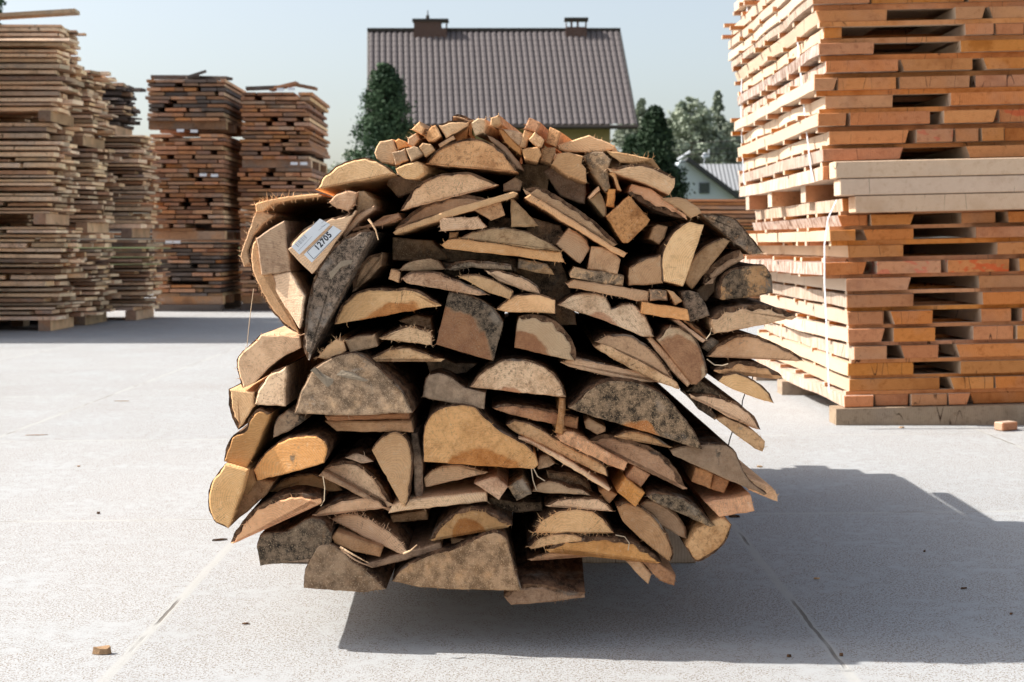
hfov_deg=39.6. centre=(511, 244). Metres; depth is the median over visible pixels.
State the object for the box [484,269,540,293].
slab
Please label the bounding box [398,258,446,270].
slab
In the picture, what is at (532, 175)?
offcut
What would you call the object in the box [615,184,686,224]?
slab
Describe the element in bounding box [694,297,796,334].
slab
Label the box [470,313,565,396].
slab
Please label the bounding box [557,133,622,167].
plank
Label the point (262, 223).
bark strip
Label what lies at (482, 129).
offcut
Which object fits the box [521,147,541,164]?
offcut
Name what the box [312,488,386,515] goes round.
slab
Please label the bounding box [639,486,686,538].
slab
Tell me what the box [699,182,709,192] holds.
window
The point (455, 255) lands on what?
plank
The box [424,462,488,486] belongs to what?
slab
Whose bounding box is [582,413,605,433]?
offcut
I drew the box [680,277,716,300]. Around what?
offcut
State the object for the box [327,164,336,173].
bush
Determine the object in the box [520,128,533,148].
offcut
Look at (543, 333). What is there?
slab
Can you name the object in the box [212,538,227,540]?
wood chip
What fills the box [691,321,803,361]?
slab
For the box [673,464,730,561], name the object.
slab
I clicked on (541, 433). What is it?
slab
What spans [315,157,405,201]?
slab
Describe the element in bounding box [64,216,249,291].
board packet
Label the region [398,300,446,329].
offcut
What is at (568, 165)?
offcut
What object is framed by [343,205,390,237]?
offcut
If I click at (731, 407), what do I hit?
slab
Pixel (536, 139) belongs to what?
offcut
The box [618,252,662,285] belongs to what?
slab
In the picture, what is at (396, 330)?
slab
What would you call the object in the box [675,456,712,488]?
offcut
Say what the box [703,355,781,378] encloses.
slab
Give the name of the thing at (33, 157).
board packet
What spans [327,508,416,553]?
slab
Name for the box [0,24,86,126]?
board packet
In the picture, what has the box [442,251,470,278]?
offcut
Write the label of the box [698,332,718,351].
offcut
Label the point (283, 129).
board packet
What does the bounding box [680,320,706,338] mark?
slab
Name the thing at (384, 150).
offcut
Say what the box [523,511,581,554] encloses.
slab
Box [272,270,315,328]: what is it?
plank
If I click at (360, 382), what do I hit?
slab
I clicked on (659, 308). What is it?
plank
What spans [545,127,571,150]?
offcut
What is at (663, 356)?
plank
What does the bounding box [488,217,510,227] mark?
offcut
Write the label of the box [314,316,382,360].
offcut
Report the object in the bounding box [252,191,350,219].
plank
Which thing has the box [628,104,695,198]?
spruce tree
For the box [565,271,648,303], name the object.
plank
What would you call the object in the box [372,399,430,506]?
slab
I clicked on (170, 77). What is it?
loose board
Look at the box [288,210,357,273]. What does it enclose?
slab
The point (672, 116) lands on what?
pine tree
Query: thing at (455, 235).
offcut
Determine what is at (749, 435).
firewood piece
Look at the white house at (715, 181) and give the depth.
72.00 m
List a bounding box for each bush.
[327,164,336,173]
[333,149,357,164]
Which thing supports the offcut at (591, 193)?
on the offcut at (593, 207)
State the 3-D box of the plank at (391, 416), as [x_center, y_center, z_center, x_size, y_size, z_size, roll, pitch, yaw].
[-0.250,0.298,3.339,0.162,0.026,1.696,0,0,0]
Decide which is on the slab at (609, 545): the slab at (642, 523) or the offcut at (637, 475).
the slab at (642, 523)
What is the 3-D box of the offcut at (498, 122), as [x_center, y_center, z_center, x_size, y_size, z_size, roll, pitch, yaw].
[0.049,-0.216,3.088,0.035,0.030,1.214,0,0,8]
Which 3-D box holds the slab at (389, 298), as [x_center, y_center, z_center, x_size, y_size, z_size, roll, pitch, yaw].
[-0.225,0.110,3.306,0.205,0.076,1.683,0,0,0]
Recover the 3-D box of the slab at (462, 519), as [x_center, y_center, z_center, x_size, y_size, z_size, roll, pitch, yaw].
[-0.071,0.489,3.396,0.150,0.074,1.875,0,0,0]
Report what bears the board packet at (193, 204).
on the board packet at (203, 273)
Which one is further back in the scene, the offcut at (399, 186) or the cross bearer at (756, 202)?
the cross bearer at (756, 202)
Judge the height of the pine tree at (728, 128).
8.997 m
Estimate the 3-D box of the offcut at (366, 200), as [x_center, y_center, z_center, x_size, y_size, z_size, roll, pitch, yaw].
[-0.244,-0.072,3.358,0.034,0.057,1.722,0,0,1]
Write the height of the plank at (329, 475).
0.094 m
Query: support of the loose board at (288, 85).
on the board packet at (283, 129)
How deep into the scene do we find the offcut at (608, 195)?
2.50 m
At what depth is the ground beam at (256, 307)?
15.01 m
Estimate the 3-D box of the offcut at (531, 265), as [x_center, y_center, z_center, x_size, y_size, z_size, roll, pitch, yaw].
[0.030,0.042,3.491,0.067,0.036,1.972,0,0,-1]
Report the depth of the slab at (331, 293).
2.47 m
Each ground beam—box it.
[155,304,223,310]
[224,301,241,306]
[241,304,271,310]
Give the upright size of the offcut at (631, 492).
0.065 m
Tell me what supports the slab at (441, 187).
on the slab at (422, 212)
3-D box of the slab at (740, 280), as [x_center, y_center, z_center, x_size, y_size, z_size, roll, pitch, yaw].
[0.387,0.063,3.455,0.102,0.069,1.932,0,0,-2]
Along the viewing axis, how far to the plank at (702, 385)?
2.52 m
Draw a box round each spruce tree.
[621,133,636,153]
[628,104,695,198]
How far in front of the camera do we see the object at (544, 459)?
2.52 m
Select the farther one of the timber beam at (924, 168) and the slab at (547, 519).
the timber beam at (924, 168)
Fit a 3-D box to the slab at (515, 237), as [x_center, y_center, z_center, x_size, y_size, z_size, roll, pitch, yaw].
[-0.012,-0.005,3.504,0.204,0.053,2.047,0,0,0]
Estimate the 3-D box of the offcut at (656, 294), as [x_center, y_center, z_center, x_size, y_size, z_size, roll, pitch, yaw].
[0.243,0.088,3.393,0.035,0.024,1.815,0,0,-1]
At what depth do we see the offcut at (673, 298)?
2.49 m
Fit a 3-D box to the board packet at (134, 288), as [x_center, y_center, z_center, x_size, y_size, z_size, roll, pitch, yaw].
[-4.442,0.326,13.379,2.318,0.744,0.684,0,0,0]
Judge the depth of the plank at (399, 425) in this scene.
2.50 m
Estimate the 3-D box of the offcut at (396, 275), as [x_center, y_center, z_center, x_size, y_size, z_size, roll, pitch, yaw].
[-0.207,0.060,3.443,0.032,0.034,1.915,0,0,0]
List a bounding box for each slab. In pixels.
[208,454,263,527]
[224,398,297,467]
[229,354,305,428]
[231,485,328,542]
[234,326,304,387]
[249,237,306,335]
[254,414,346,479]
[255,355,326,405]
[257,491,338,565]
[270,431,356,491]
[273,403,312,437]
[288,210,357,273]
[294,340,429,417]
[303,229,410,359]
[304,541,395,596]
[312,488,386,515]
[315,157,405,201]
[325,432,395,506]
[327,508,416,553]
[328,189,358,213]
[334,280,448,327]
[345,312,402,351]
[345,432,383,462]
[352,252,409,292]
[371,328,445,361]
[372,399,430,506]
[379,311,441,346]
[392,525,521,592]
[395,195,484,236]
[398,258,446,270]
[401,172,499,212]
[401,267,488,294]
[421,358,487,408]
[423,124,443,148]
[423,389,537,468]
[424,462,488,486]
[425,138,519,189]
[429,499,512,541]
[433,291,504,360]
[438,120,469,140]
[445,253,511,270]
[458,268,513,298]
[460,227,560,252]
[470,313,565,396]
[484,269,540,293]
[491,389,578,428]
[494,285,554,313]
[503,512,585,604]
[505,413,607,476]
[508,312,575,360]
[520,187,616,245]
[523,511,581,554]
[526,536,587,560]
[530,493,613,538]
[531,466,590,495]
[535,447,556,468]
[544,480,613,511]
[545,500,661,562]
[546,458,592,491]
[555,228,589,262]
[556,288,653,336]
[559,323,656,381]
[560,362,701,449]
[575,410,686,489]
[578,312,672,378]
[605,420,672,447]
[606,164,674,196]
[613,221,703,285]
[613,491,673,560]
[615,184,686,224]
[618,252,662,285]
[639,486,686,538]
[642,445,714,526]
[645,213,765,254]
[645,314,706,383]
[655,382,766,494]
[672,262,772,299]
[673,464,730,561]
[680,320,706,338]
[683,236,728,288]
[686,377,759,428]
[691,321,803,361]
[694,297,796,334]
[698,248,743,284]
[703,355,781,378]
[706,366,773,402]
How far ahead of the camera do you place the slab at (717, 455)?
2.48 m
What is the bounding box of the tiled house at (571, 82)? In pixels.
[367,10,637,149]
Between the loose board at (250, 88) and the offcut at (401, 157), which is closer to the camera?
the offcut at (401, 157)
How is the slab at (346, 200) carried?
on the slab at (311, 246)
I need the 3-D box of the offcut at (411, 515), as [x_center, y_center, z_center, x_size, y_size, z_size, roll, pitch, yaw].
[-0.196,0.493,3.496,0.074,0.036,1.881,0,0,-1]
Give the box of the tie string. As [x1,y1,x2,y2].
[247,289,253,344]
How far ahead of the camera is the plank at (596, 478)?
2.48 m
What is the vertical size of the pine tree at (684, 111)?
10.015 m
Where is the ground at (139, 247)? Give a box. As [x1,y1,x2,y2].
[66,246,759,264]
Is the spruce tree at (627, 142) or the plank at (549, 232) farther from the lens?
the spruce tree at (627, 142)
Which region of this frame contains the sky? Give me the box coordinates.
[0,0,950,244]
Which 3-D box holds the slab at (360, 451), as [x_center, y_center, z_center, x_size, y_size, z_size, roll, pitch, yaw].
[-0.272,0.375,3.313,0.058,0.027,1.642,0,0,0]
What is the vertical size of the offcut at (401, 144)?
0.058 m
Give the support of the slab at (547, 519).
on the slab at (536, 541)
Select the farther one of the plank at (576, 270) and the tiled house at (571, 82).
the tiled house at (571, 82)
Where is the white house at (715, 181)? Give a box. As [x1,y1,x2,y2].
[676,150,744,198]
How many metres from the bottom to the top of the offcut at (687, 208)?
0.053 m
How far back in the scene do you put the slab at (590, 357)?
2.50 m
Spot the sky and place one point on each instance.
(675, 50)
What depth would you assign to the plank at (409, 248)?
2.60 m
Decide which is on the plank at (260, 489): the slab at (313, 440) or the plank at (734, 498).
the slab at (313, 440)
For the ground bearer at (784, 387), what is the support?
on the yard at (142, 576)
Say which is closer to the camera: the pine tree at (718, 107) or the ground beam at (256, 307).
the ground beam at (256, 307)
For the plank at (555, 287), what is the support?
on the slab at (543, 333)
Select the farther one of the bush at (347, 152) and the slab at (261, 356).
the bush at (347, 152)
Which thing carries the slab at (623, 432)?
on the slab at (652, 459)
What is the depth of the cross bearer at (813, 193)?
6.00 m
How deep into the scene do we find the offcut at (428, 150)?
2.49 m
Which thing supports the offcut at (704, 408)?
on the slab at (731, 407)
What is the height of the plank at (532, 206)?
0.118 m
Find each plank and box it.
[235,474,284,519]
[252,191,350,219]
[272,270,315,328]
[319,468,391,510]
[325,397,423,420]
[325,397,427,431]
[332,524,383,556]
[352,214,403,231]
[363,506,442,567]
[389,476,488,512]
[392,236,461,260]
[393,192,520,235]
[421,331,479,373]
[439,216,487,232]
[440,238,565,264]
[441,249,517,267]
[488,476,542,512]
[515,256,576,324]
[518,434,611,490]
[519,194,626,256]
[523,218,562,246]
[552,421,627,471]
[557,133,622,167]
[561,259,623,285]
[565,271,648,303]
[575,312,679,388]
[594,195,649,242]
[607,151,659,168]
[621,297,689,320]
[633,332,690,386]
[658,446,753,516]
[671,374,727,398]
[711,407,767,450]
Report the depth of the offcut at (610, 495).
2.52 m
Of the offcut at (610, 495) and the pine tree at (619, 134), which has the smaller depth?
the offcut at (610, 495)
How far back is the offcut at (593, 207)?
2.55 m
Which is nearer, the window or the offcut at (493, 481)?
the offcut at (493, 481)
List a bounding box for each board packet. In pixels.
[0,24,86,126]
[0,70,117,148]
[0,117,40,326]
[0,123,82,224]
[0,149,124,232]
[0,223,67,247]
[0,227,93,330]
[0,234,121,324]
[10,135,170,237]
[58,240,167,319]
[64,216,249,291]
[101,83,145,134]
[139,150,248,214]
[145,79,245,136]
[149,134,246,239]
[153,243,244,303]
[237,168,330,237]
[239,92,329,173]
[240,238,266,303]
[686,199,761,300]
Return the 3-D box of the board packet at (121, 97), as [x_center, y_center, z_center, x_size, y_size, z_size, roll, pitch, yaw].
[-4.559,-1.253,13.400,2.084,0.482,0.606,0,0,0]
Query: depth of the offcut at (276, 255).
2.48 m
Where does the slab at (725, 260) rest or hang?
on the slab at (740, 280)
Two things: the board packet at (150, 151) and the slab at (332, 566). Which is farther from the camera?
the board packet at (150, 151)
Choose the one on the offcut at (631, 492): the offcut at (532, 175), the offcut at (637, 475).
the offcut at (637, 475)
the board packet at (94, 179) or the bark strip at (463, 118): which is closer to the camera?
the bark strip at (463, 118)
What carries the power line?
on the ground at (139, 247)
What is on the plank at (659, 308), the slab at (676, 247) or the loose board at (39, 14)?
the slab at (676, 247)
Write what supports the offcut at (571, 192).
on the slab at (563, 206)
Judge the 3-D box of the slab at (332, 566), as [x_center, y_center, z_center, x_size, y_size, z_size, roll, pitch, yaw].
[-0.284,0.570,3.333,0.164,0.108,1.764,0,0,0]
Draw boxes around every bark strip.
[237,208,322,266]
[411,399,431,495]
[452,114,475,138]
[487,135,524,171]
[553,356,565,438]
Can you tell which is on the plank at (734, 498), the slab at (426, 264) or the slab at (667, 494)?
the slab at (667, 494)
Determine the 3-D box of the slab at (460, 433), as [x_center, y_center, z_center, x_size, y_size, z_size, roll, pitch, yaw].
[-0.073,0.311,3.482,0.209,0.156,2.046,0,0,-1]
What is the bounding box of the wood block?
[994,420,1016,430]
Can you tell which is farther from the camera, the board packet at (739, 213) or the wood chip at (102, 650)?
the board packet at (739, 213)
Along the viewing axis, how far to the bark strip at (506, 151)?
2.51 m
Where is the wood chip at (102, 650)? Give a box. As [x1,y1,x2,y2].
[92,645,111,654]
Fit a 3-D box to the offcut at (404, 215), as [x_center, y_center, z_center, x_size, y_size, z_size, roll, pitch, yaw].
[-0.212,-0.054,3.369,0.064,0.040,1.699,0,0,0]
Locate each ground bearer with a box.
[753,377,782,380]
[777,379,819,394]
[829,402,1023,424]
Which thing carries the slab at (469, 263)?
on the slab at (440, 279)
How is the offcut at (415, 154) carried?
on the offcut at (418, 171)
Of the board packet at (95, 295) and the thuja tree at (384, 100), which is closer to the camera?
the board packet at (95, 295)
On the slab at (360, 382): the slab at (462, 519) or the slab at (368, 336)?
the slab at (368, 336)
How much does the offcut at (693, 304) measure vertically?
0.060 m
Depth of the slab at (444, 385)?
2.50 m
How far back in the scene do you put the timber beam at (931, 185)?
5.41 m
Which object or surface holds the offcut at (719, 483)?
on the plank at (734, 498)
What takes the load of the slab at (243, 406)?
on the slab at (251, 441)
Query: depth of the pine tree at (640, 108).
87.79 m
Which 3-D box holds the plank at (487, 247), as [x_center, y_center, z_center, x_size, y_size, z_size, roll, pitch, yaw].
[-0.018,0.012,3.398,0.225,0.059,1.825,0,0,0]
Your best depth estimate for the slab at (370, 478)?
2.51 m
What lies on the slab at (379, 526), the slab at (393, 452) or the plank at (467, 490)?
the plank at (467, 490)
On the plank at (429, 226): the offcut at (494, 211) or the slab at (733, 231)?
the offcut at (494, 211)
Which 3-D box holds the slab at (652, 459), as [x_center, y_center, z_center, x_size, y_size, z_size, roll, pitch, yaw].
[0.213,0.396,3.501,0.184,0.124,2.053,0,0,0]
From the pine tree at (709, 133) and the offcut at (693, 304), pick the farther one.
the pine tree at (709, 133)
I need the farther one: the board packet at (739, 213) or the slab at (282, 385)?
the board packet at (739, 213)
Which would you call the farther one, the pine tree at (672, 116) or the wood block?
the pine tree at (672, 116)
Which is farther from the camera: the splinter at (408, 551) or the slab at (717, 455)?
the slab at (717, 455)
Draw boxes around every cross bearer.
[746,195,777,209]
[768,191,804,206]
[801,185,1020,202]
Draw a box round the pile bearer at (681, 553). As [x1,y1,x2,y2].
[285,516,695,562]
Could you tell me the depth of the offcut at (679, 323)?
2.50 m
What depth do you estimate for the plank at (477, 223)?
2.49 m
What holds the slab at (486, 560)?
on the pile bearer at (681, 553)
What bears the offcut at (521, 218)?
on the plank at (549, 232)
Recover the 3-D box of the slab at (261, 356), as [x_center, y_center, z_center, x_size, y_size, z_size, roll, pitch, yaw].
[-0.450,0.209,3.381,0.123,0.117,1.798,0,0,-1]
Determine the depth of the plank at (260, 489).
2.52 m
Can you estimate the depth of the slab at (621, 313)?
2.50 m
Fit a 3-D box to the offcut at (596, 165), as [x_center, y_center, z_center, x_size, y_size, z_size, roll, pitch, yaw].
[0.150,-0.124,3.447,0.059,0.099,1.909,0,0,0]
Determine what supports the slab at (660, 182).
on the slab at (655, 208)
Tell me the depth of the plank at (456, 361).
2.62 m
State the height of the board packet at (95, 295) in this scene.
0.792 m
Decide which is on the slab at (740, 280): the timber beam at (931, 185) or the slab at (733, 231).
the slab at (733, 231)
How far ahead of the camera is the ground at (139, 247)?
315.40 m
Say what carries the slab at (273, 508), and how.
on the slab at (302, 535)
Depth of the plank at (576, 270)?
2.49 m
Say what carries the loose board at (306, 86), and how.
on the board packet at (283, 129)
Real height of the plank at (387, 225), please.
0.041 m
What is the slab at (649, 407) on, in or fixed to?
on the slab at (717, 455)
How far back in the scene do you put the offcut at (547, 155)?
2.50 m
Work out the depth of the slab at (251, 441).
2.49 m
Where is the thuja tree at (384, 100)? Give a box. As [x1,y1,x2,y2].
[344,62,417,173]
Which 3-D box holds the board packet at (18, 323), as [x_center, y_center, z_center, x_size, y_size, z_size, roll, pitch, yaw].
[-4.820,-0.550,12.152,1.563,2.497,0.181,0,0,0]
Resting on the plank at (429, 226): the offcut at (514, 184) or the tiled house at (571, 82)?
the offcut at (514, 184)
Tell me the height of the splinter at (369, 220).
0.037 m
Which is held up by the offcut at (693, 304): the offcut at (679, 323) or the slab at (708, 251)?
the slab at (708, 251)
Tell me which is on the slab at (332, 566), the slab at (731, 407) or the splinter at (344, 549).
the splinter at (344, 549)
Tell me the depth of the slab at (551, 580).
2.52 m
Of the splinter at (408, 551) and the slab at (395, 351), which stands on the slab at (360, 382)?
the slab at (395, 351)
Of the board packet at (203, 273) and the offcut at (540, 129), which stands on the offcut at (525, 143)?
the offcut at (540, 129)
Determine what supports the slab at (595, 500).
on the slab at (547, 519)
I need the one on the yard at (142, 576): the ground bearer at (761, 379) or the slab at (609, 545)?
the ground bearer at (761, 379)
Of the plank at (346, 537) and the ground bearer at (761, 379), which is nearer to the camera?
the plank at (346, 537)
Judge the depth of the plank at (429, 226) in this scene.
2.49 m
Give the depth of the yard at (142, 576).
3.04 m
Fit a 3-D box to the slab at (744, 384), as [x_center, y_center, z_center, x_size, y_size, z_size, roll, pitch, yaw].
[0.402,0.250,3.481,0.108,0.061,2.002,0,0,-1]
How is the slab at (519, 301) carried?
on the slab at (543, 333)
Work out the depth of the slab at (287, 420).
2.50 m
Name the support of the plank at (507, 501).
on the slab at (462, 519)
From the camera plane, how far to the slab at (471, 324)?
2.48 m
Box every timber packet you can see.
[721,0,1023,196]
[740,199,1023,406]
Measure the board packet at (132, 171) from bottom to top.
0.947 m
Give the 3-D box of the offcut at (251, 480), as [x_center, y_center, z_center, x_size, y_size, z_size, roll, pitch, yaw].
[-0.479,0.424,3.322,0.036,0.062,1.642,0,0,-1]
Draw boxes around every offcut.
[184,70,206,78]
[244,464,256,494]
[256,221,315,274]
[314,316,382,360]
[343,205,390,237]
[355,191,406,216]
[375,139,398,166]
[375,213,409,222]
[387,174,421,199]
[389,268,411,282]
[390,508,430,522]
[392,149,412,166]
[395,139,411,150]
[396,161,503,194]
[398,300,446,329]
[406,133,428,148]
[406,146,427,162]
[410,120,429,135]
[419,143,437,158]
[438,136,455,146]
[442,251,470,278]
[449,232,465,238]
[451,535,464,543]
[471,116,498,143]
[474,202,504,220]
[474,466,508,499]
[484,255,515,271]
[488,113,556,159]
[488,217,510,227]
[499,130,521,161]
[501,128,522,163]
[503,177,521,196]
[508,468,531,499]
[510,198,538,229]
[513,256,553,274]
[515,164,550,193]
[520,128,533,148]
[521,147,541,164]
[524,118,561,153]
[529,132,544,148]
[539,147,555,165]
[544,168,585,206]
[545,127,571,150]
[550,152,588,184]
[575,191,605,219]
[576,189,615,209]
[581,245,620,273]
[582,149,610,194]
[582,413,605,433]
[585,186,599,200]
[597,475,616,502]
[605,463,644,507]
[608,172,620,194]
[623,282,666,300]
[624,463,649,486]
[625,560,650,582]
[630,224,667,244]
[643,553,675,584]
[645,285,681,304]
[651,285,709,321]
[653,315,704,342]
[661,193,700,219]
[672,376,716,419]
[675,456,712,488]
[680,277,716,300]
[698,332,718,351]
[710,473,728,492]
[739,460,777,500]
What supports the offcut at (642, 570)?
on the pile bearer at (681, 553)
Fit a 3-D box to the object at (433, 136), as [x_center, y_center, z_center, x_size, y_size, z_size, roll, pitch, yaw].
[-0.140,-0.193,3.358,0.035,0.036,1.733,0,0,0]
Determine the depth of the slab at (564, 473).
2.54 m
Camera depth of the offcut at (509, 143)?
2.50 m
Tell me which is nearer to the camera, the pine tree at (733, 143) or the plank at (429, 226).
the plank at (429, 226)
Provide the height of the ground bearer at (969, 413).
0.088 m
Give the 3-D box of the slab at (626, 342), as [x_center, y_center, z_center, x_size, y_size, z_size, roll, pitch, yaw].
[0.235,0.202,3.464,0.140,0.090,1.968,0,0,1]
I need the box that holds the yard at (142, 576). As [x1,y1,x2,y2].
[0,294,1023,681]
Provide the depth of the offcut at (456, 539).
2.50 m
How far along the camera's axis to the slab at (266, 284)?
2.49 m
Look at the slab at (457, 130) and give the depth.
2.50 m
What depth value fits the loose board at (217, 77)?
15.02 m
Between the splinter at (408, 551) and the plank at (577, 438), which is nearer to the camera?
the splinter at (408, 551)
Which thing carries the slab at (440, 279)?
on the slab at (481, 278)
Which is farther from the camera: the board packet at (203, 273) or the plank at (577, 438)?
the board packet at (203, 273)
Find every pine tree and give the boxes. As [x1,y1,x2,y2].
[611,124,633,151]
[631,98,647,134]
[667,96,728,163]
[667,111,703,160]
[667,118,689,152]
[680,114,736,163]
[702,137,747,229]
[710,89,727,130]
[720,121,754,229]
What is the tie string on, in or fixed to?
attached to the slab at (266, 284)
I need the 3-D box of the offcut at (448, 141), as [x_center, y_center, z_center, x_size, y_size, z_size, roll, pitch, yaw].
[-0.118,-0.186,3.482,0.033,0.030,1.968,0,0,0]
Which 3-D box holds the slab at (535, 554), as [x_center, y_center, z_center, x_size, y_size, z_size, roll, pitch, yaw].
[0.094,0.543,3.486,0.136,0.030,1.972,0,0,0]
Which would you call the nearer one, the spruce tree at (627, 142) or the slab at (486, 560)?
the slab at (486, 560)
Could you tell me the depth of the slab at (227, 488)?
2.47 m
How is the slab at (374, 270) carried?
on the slab at (389, 298)
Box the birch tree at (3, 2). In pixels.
[0,0,6,23]
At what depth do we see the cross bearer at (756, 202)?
7.25 m
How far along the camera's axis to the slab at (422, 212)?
2.52 m
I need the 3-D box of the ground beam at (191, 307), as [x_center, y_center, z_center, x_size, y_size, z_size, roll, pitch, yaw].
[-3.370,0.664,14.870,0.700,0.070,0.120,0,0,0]
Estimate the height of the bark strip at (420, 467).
0.124 m
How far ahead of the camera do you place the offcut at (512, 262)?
2.56 m
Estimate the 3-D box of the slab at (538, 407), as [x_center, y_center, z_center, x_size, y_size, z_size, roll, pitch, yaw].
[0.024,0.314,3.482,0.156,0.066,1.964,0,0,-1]
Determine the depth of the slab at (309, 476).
2.57 m
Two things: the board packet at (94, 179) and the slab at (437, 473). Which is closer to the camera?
the slab at (437, 473)
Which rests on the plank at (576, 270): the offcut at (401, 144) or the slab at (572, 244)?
the slab at (572, 244)
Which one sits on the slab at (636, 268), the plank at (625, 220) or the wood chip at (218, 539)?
the plank at (625, 220)
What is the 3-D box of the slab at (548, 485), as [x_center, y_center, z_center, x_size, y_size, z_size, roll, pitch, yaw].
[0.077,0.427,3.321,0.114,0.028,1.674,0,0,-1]
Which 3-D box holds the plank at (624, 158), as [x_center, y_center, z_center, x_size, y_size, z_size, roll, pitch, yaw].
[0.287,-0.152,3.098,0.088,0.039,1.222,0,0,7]
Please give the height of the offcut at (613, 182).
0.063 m
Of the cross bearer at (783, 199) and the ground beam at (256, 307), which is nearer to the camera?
the cross bearer at (783, 199)
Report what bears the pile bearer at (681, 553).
on the yard at (142, 576)
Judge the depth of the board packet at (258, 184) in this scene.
15.03 m
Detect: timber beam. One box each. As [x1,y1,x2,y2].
[829,157,1023,178]
[834,175,1023,195]
[849,192,1023,212]
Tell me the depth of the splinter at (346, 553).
2.43 m
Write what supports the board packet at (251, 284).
on the ground beam at (256, 307)
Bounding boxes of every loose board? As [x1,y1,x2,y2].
[0,8,79,19]
[151,75,199,78]
[200,76,232,80]
[246,85,283,90]
[269,81,298,91]
[293,83,317,90]
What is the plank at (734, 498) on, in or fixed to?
on the slab at (702, 541)
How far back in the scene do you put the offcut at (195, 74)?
14.96 m
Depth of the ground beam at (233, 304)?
15.79 m
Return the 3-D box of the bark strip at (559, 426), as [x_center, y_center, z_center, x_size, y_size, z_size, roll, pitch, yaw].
[0.090,0.297,2.971,0.033,0.094,1.008,0,0,0]
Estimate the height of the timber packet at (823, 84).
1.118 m
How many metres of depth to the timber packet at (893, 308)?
5.56 m
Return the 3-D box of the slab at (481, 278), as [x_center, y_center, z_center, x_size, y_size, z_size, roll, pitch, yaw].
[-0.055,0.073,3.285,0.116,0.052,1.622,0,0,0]
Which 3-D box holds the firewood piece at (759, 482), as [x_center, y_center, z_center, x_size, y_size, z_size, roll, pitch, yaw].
[0.427,0.427,3.370,0.063,0.046,1.790,0,0,-1]
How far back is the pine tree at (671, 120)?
91.64 m
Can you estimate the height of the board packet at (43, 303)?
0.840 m
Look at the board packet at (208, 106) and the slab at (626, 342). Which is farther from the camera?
the board packet at (208, 106)
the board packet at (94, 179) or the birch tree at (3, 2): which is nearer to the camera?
the board packet at (94, 179)
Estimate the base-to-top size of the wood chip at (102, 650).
0.013 m
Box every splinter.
[340,546,368,562]
[341,549,372,567]
[368,219,378,239]
[403,544,416,554]
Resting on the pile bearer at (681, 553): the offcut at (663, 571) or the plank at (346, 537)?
the offcut at (663, 571)
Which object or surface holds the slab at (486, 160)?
on the slab at (441, 187)
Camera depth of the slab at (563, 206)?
2.49 m
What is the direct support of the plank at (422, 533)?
on the slab at (332, 566)
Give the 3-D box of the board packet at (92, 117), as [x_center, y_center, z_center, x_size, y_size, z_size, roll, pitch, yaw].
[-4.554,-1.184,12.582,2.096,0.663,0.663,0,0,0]
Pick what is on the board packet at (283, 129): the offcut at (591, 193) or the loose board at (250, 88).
the loose board at (250, 88)
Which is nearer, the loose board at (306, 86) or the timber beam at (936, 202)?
the timber beam at (936, 202)
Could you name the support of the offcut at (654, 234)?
on the slab at (636, 268)
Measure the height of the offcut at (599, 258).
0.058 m
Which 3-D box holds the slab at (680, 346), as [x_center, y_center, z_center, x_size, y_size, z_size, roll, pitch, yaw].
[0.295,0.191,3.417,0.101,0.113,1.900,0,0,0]
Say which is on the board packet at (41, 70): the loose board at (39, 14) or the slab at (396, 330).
the loose board at (39, 14)
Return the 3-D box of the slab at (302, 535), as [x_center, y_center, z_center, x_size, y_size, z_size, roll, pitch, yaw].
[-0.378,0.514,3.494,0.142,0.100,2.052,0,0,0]
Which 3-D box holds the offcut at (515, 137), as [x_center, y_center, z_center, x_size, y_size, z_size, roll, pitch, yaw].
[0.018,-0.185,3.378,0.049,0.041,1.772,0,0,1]
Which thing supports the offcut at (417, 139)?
on the offcut at (415, 154)
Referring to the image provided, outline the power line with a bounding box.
[610,140,742,161]
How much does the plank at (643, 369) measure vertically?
0.086 m
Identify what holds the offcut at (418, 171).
on the slab at (441, 187)
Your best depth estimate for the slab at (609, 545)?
2.49 m
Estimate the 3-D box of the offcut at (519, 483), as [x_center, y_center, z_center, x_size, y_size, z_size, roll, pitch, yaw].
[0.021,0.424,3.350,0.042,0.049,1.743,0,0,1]

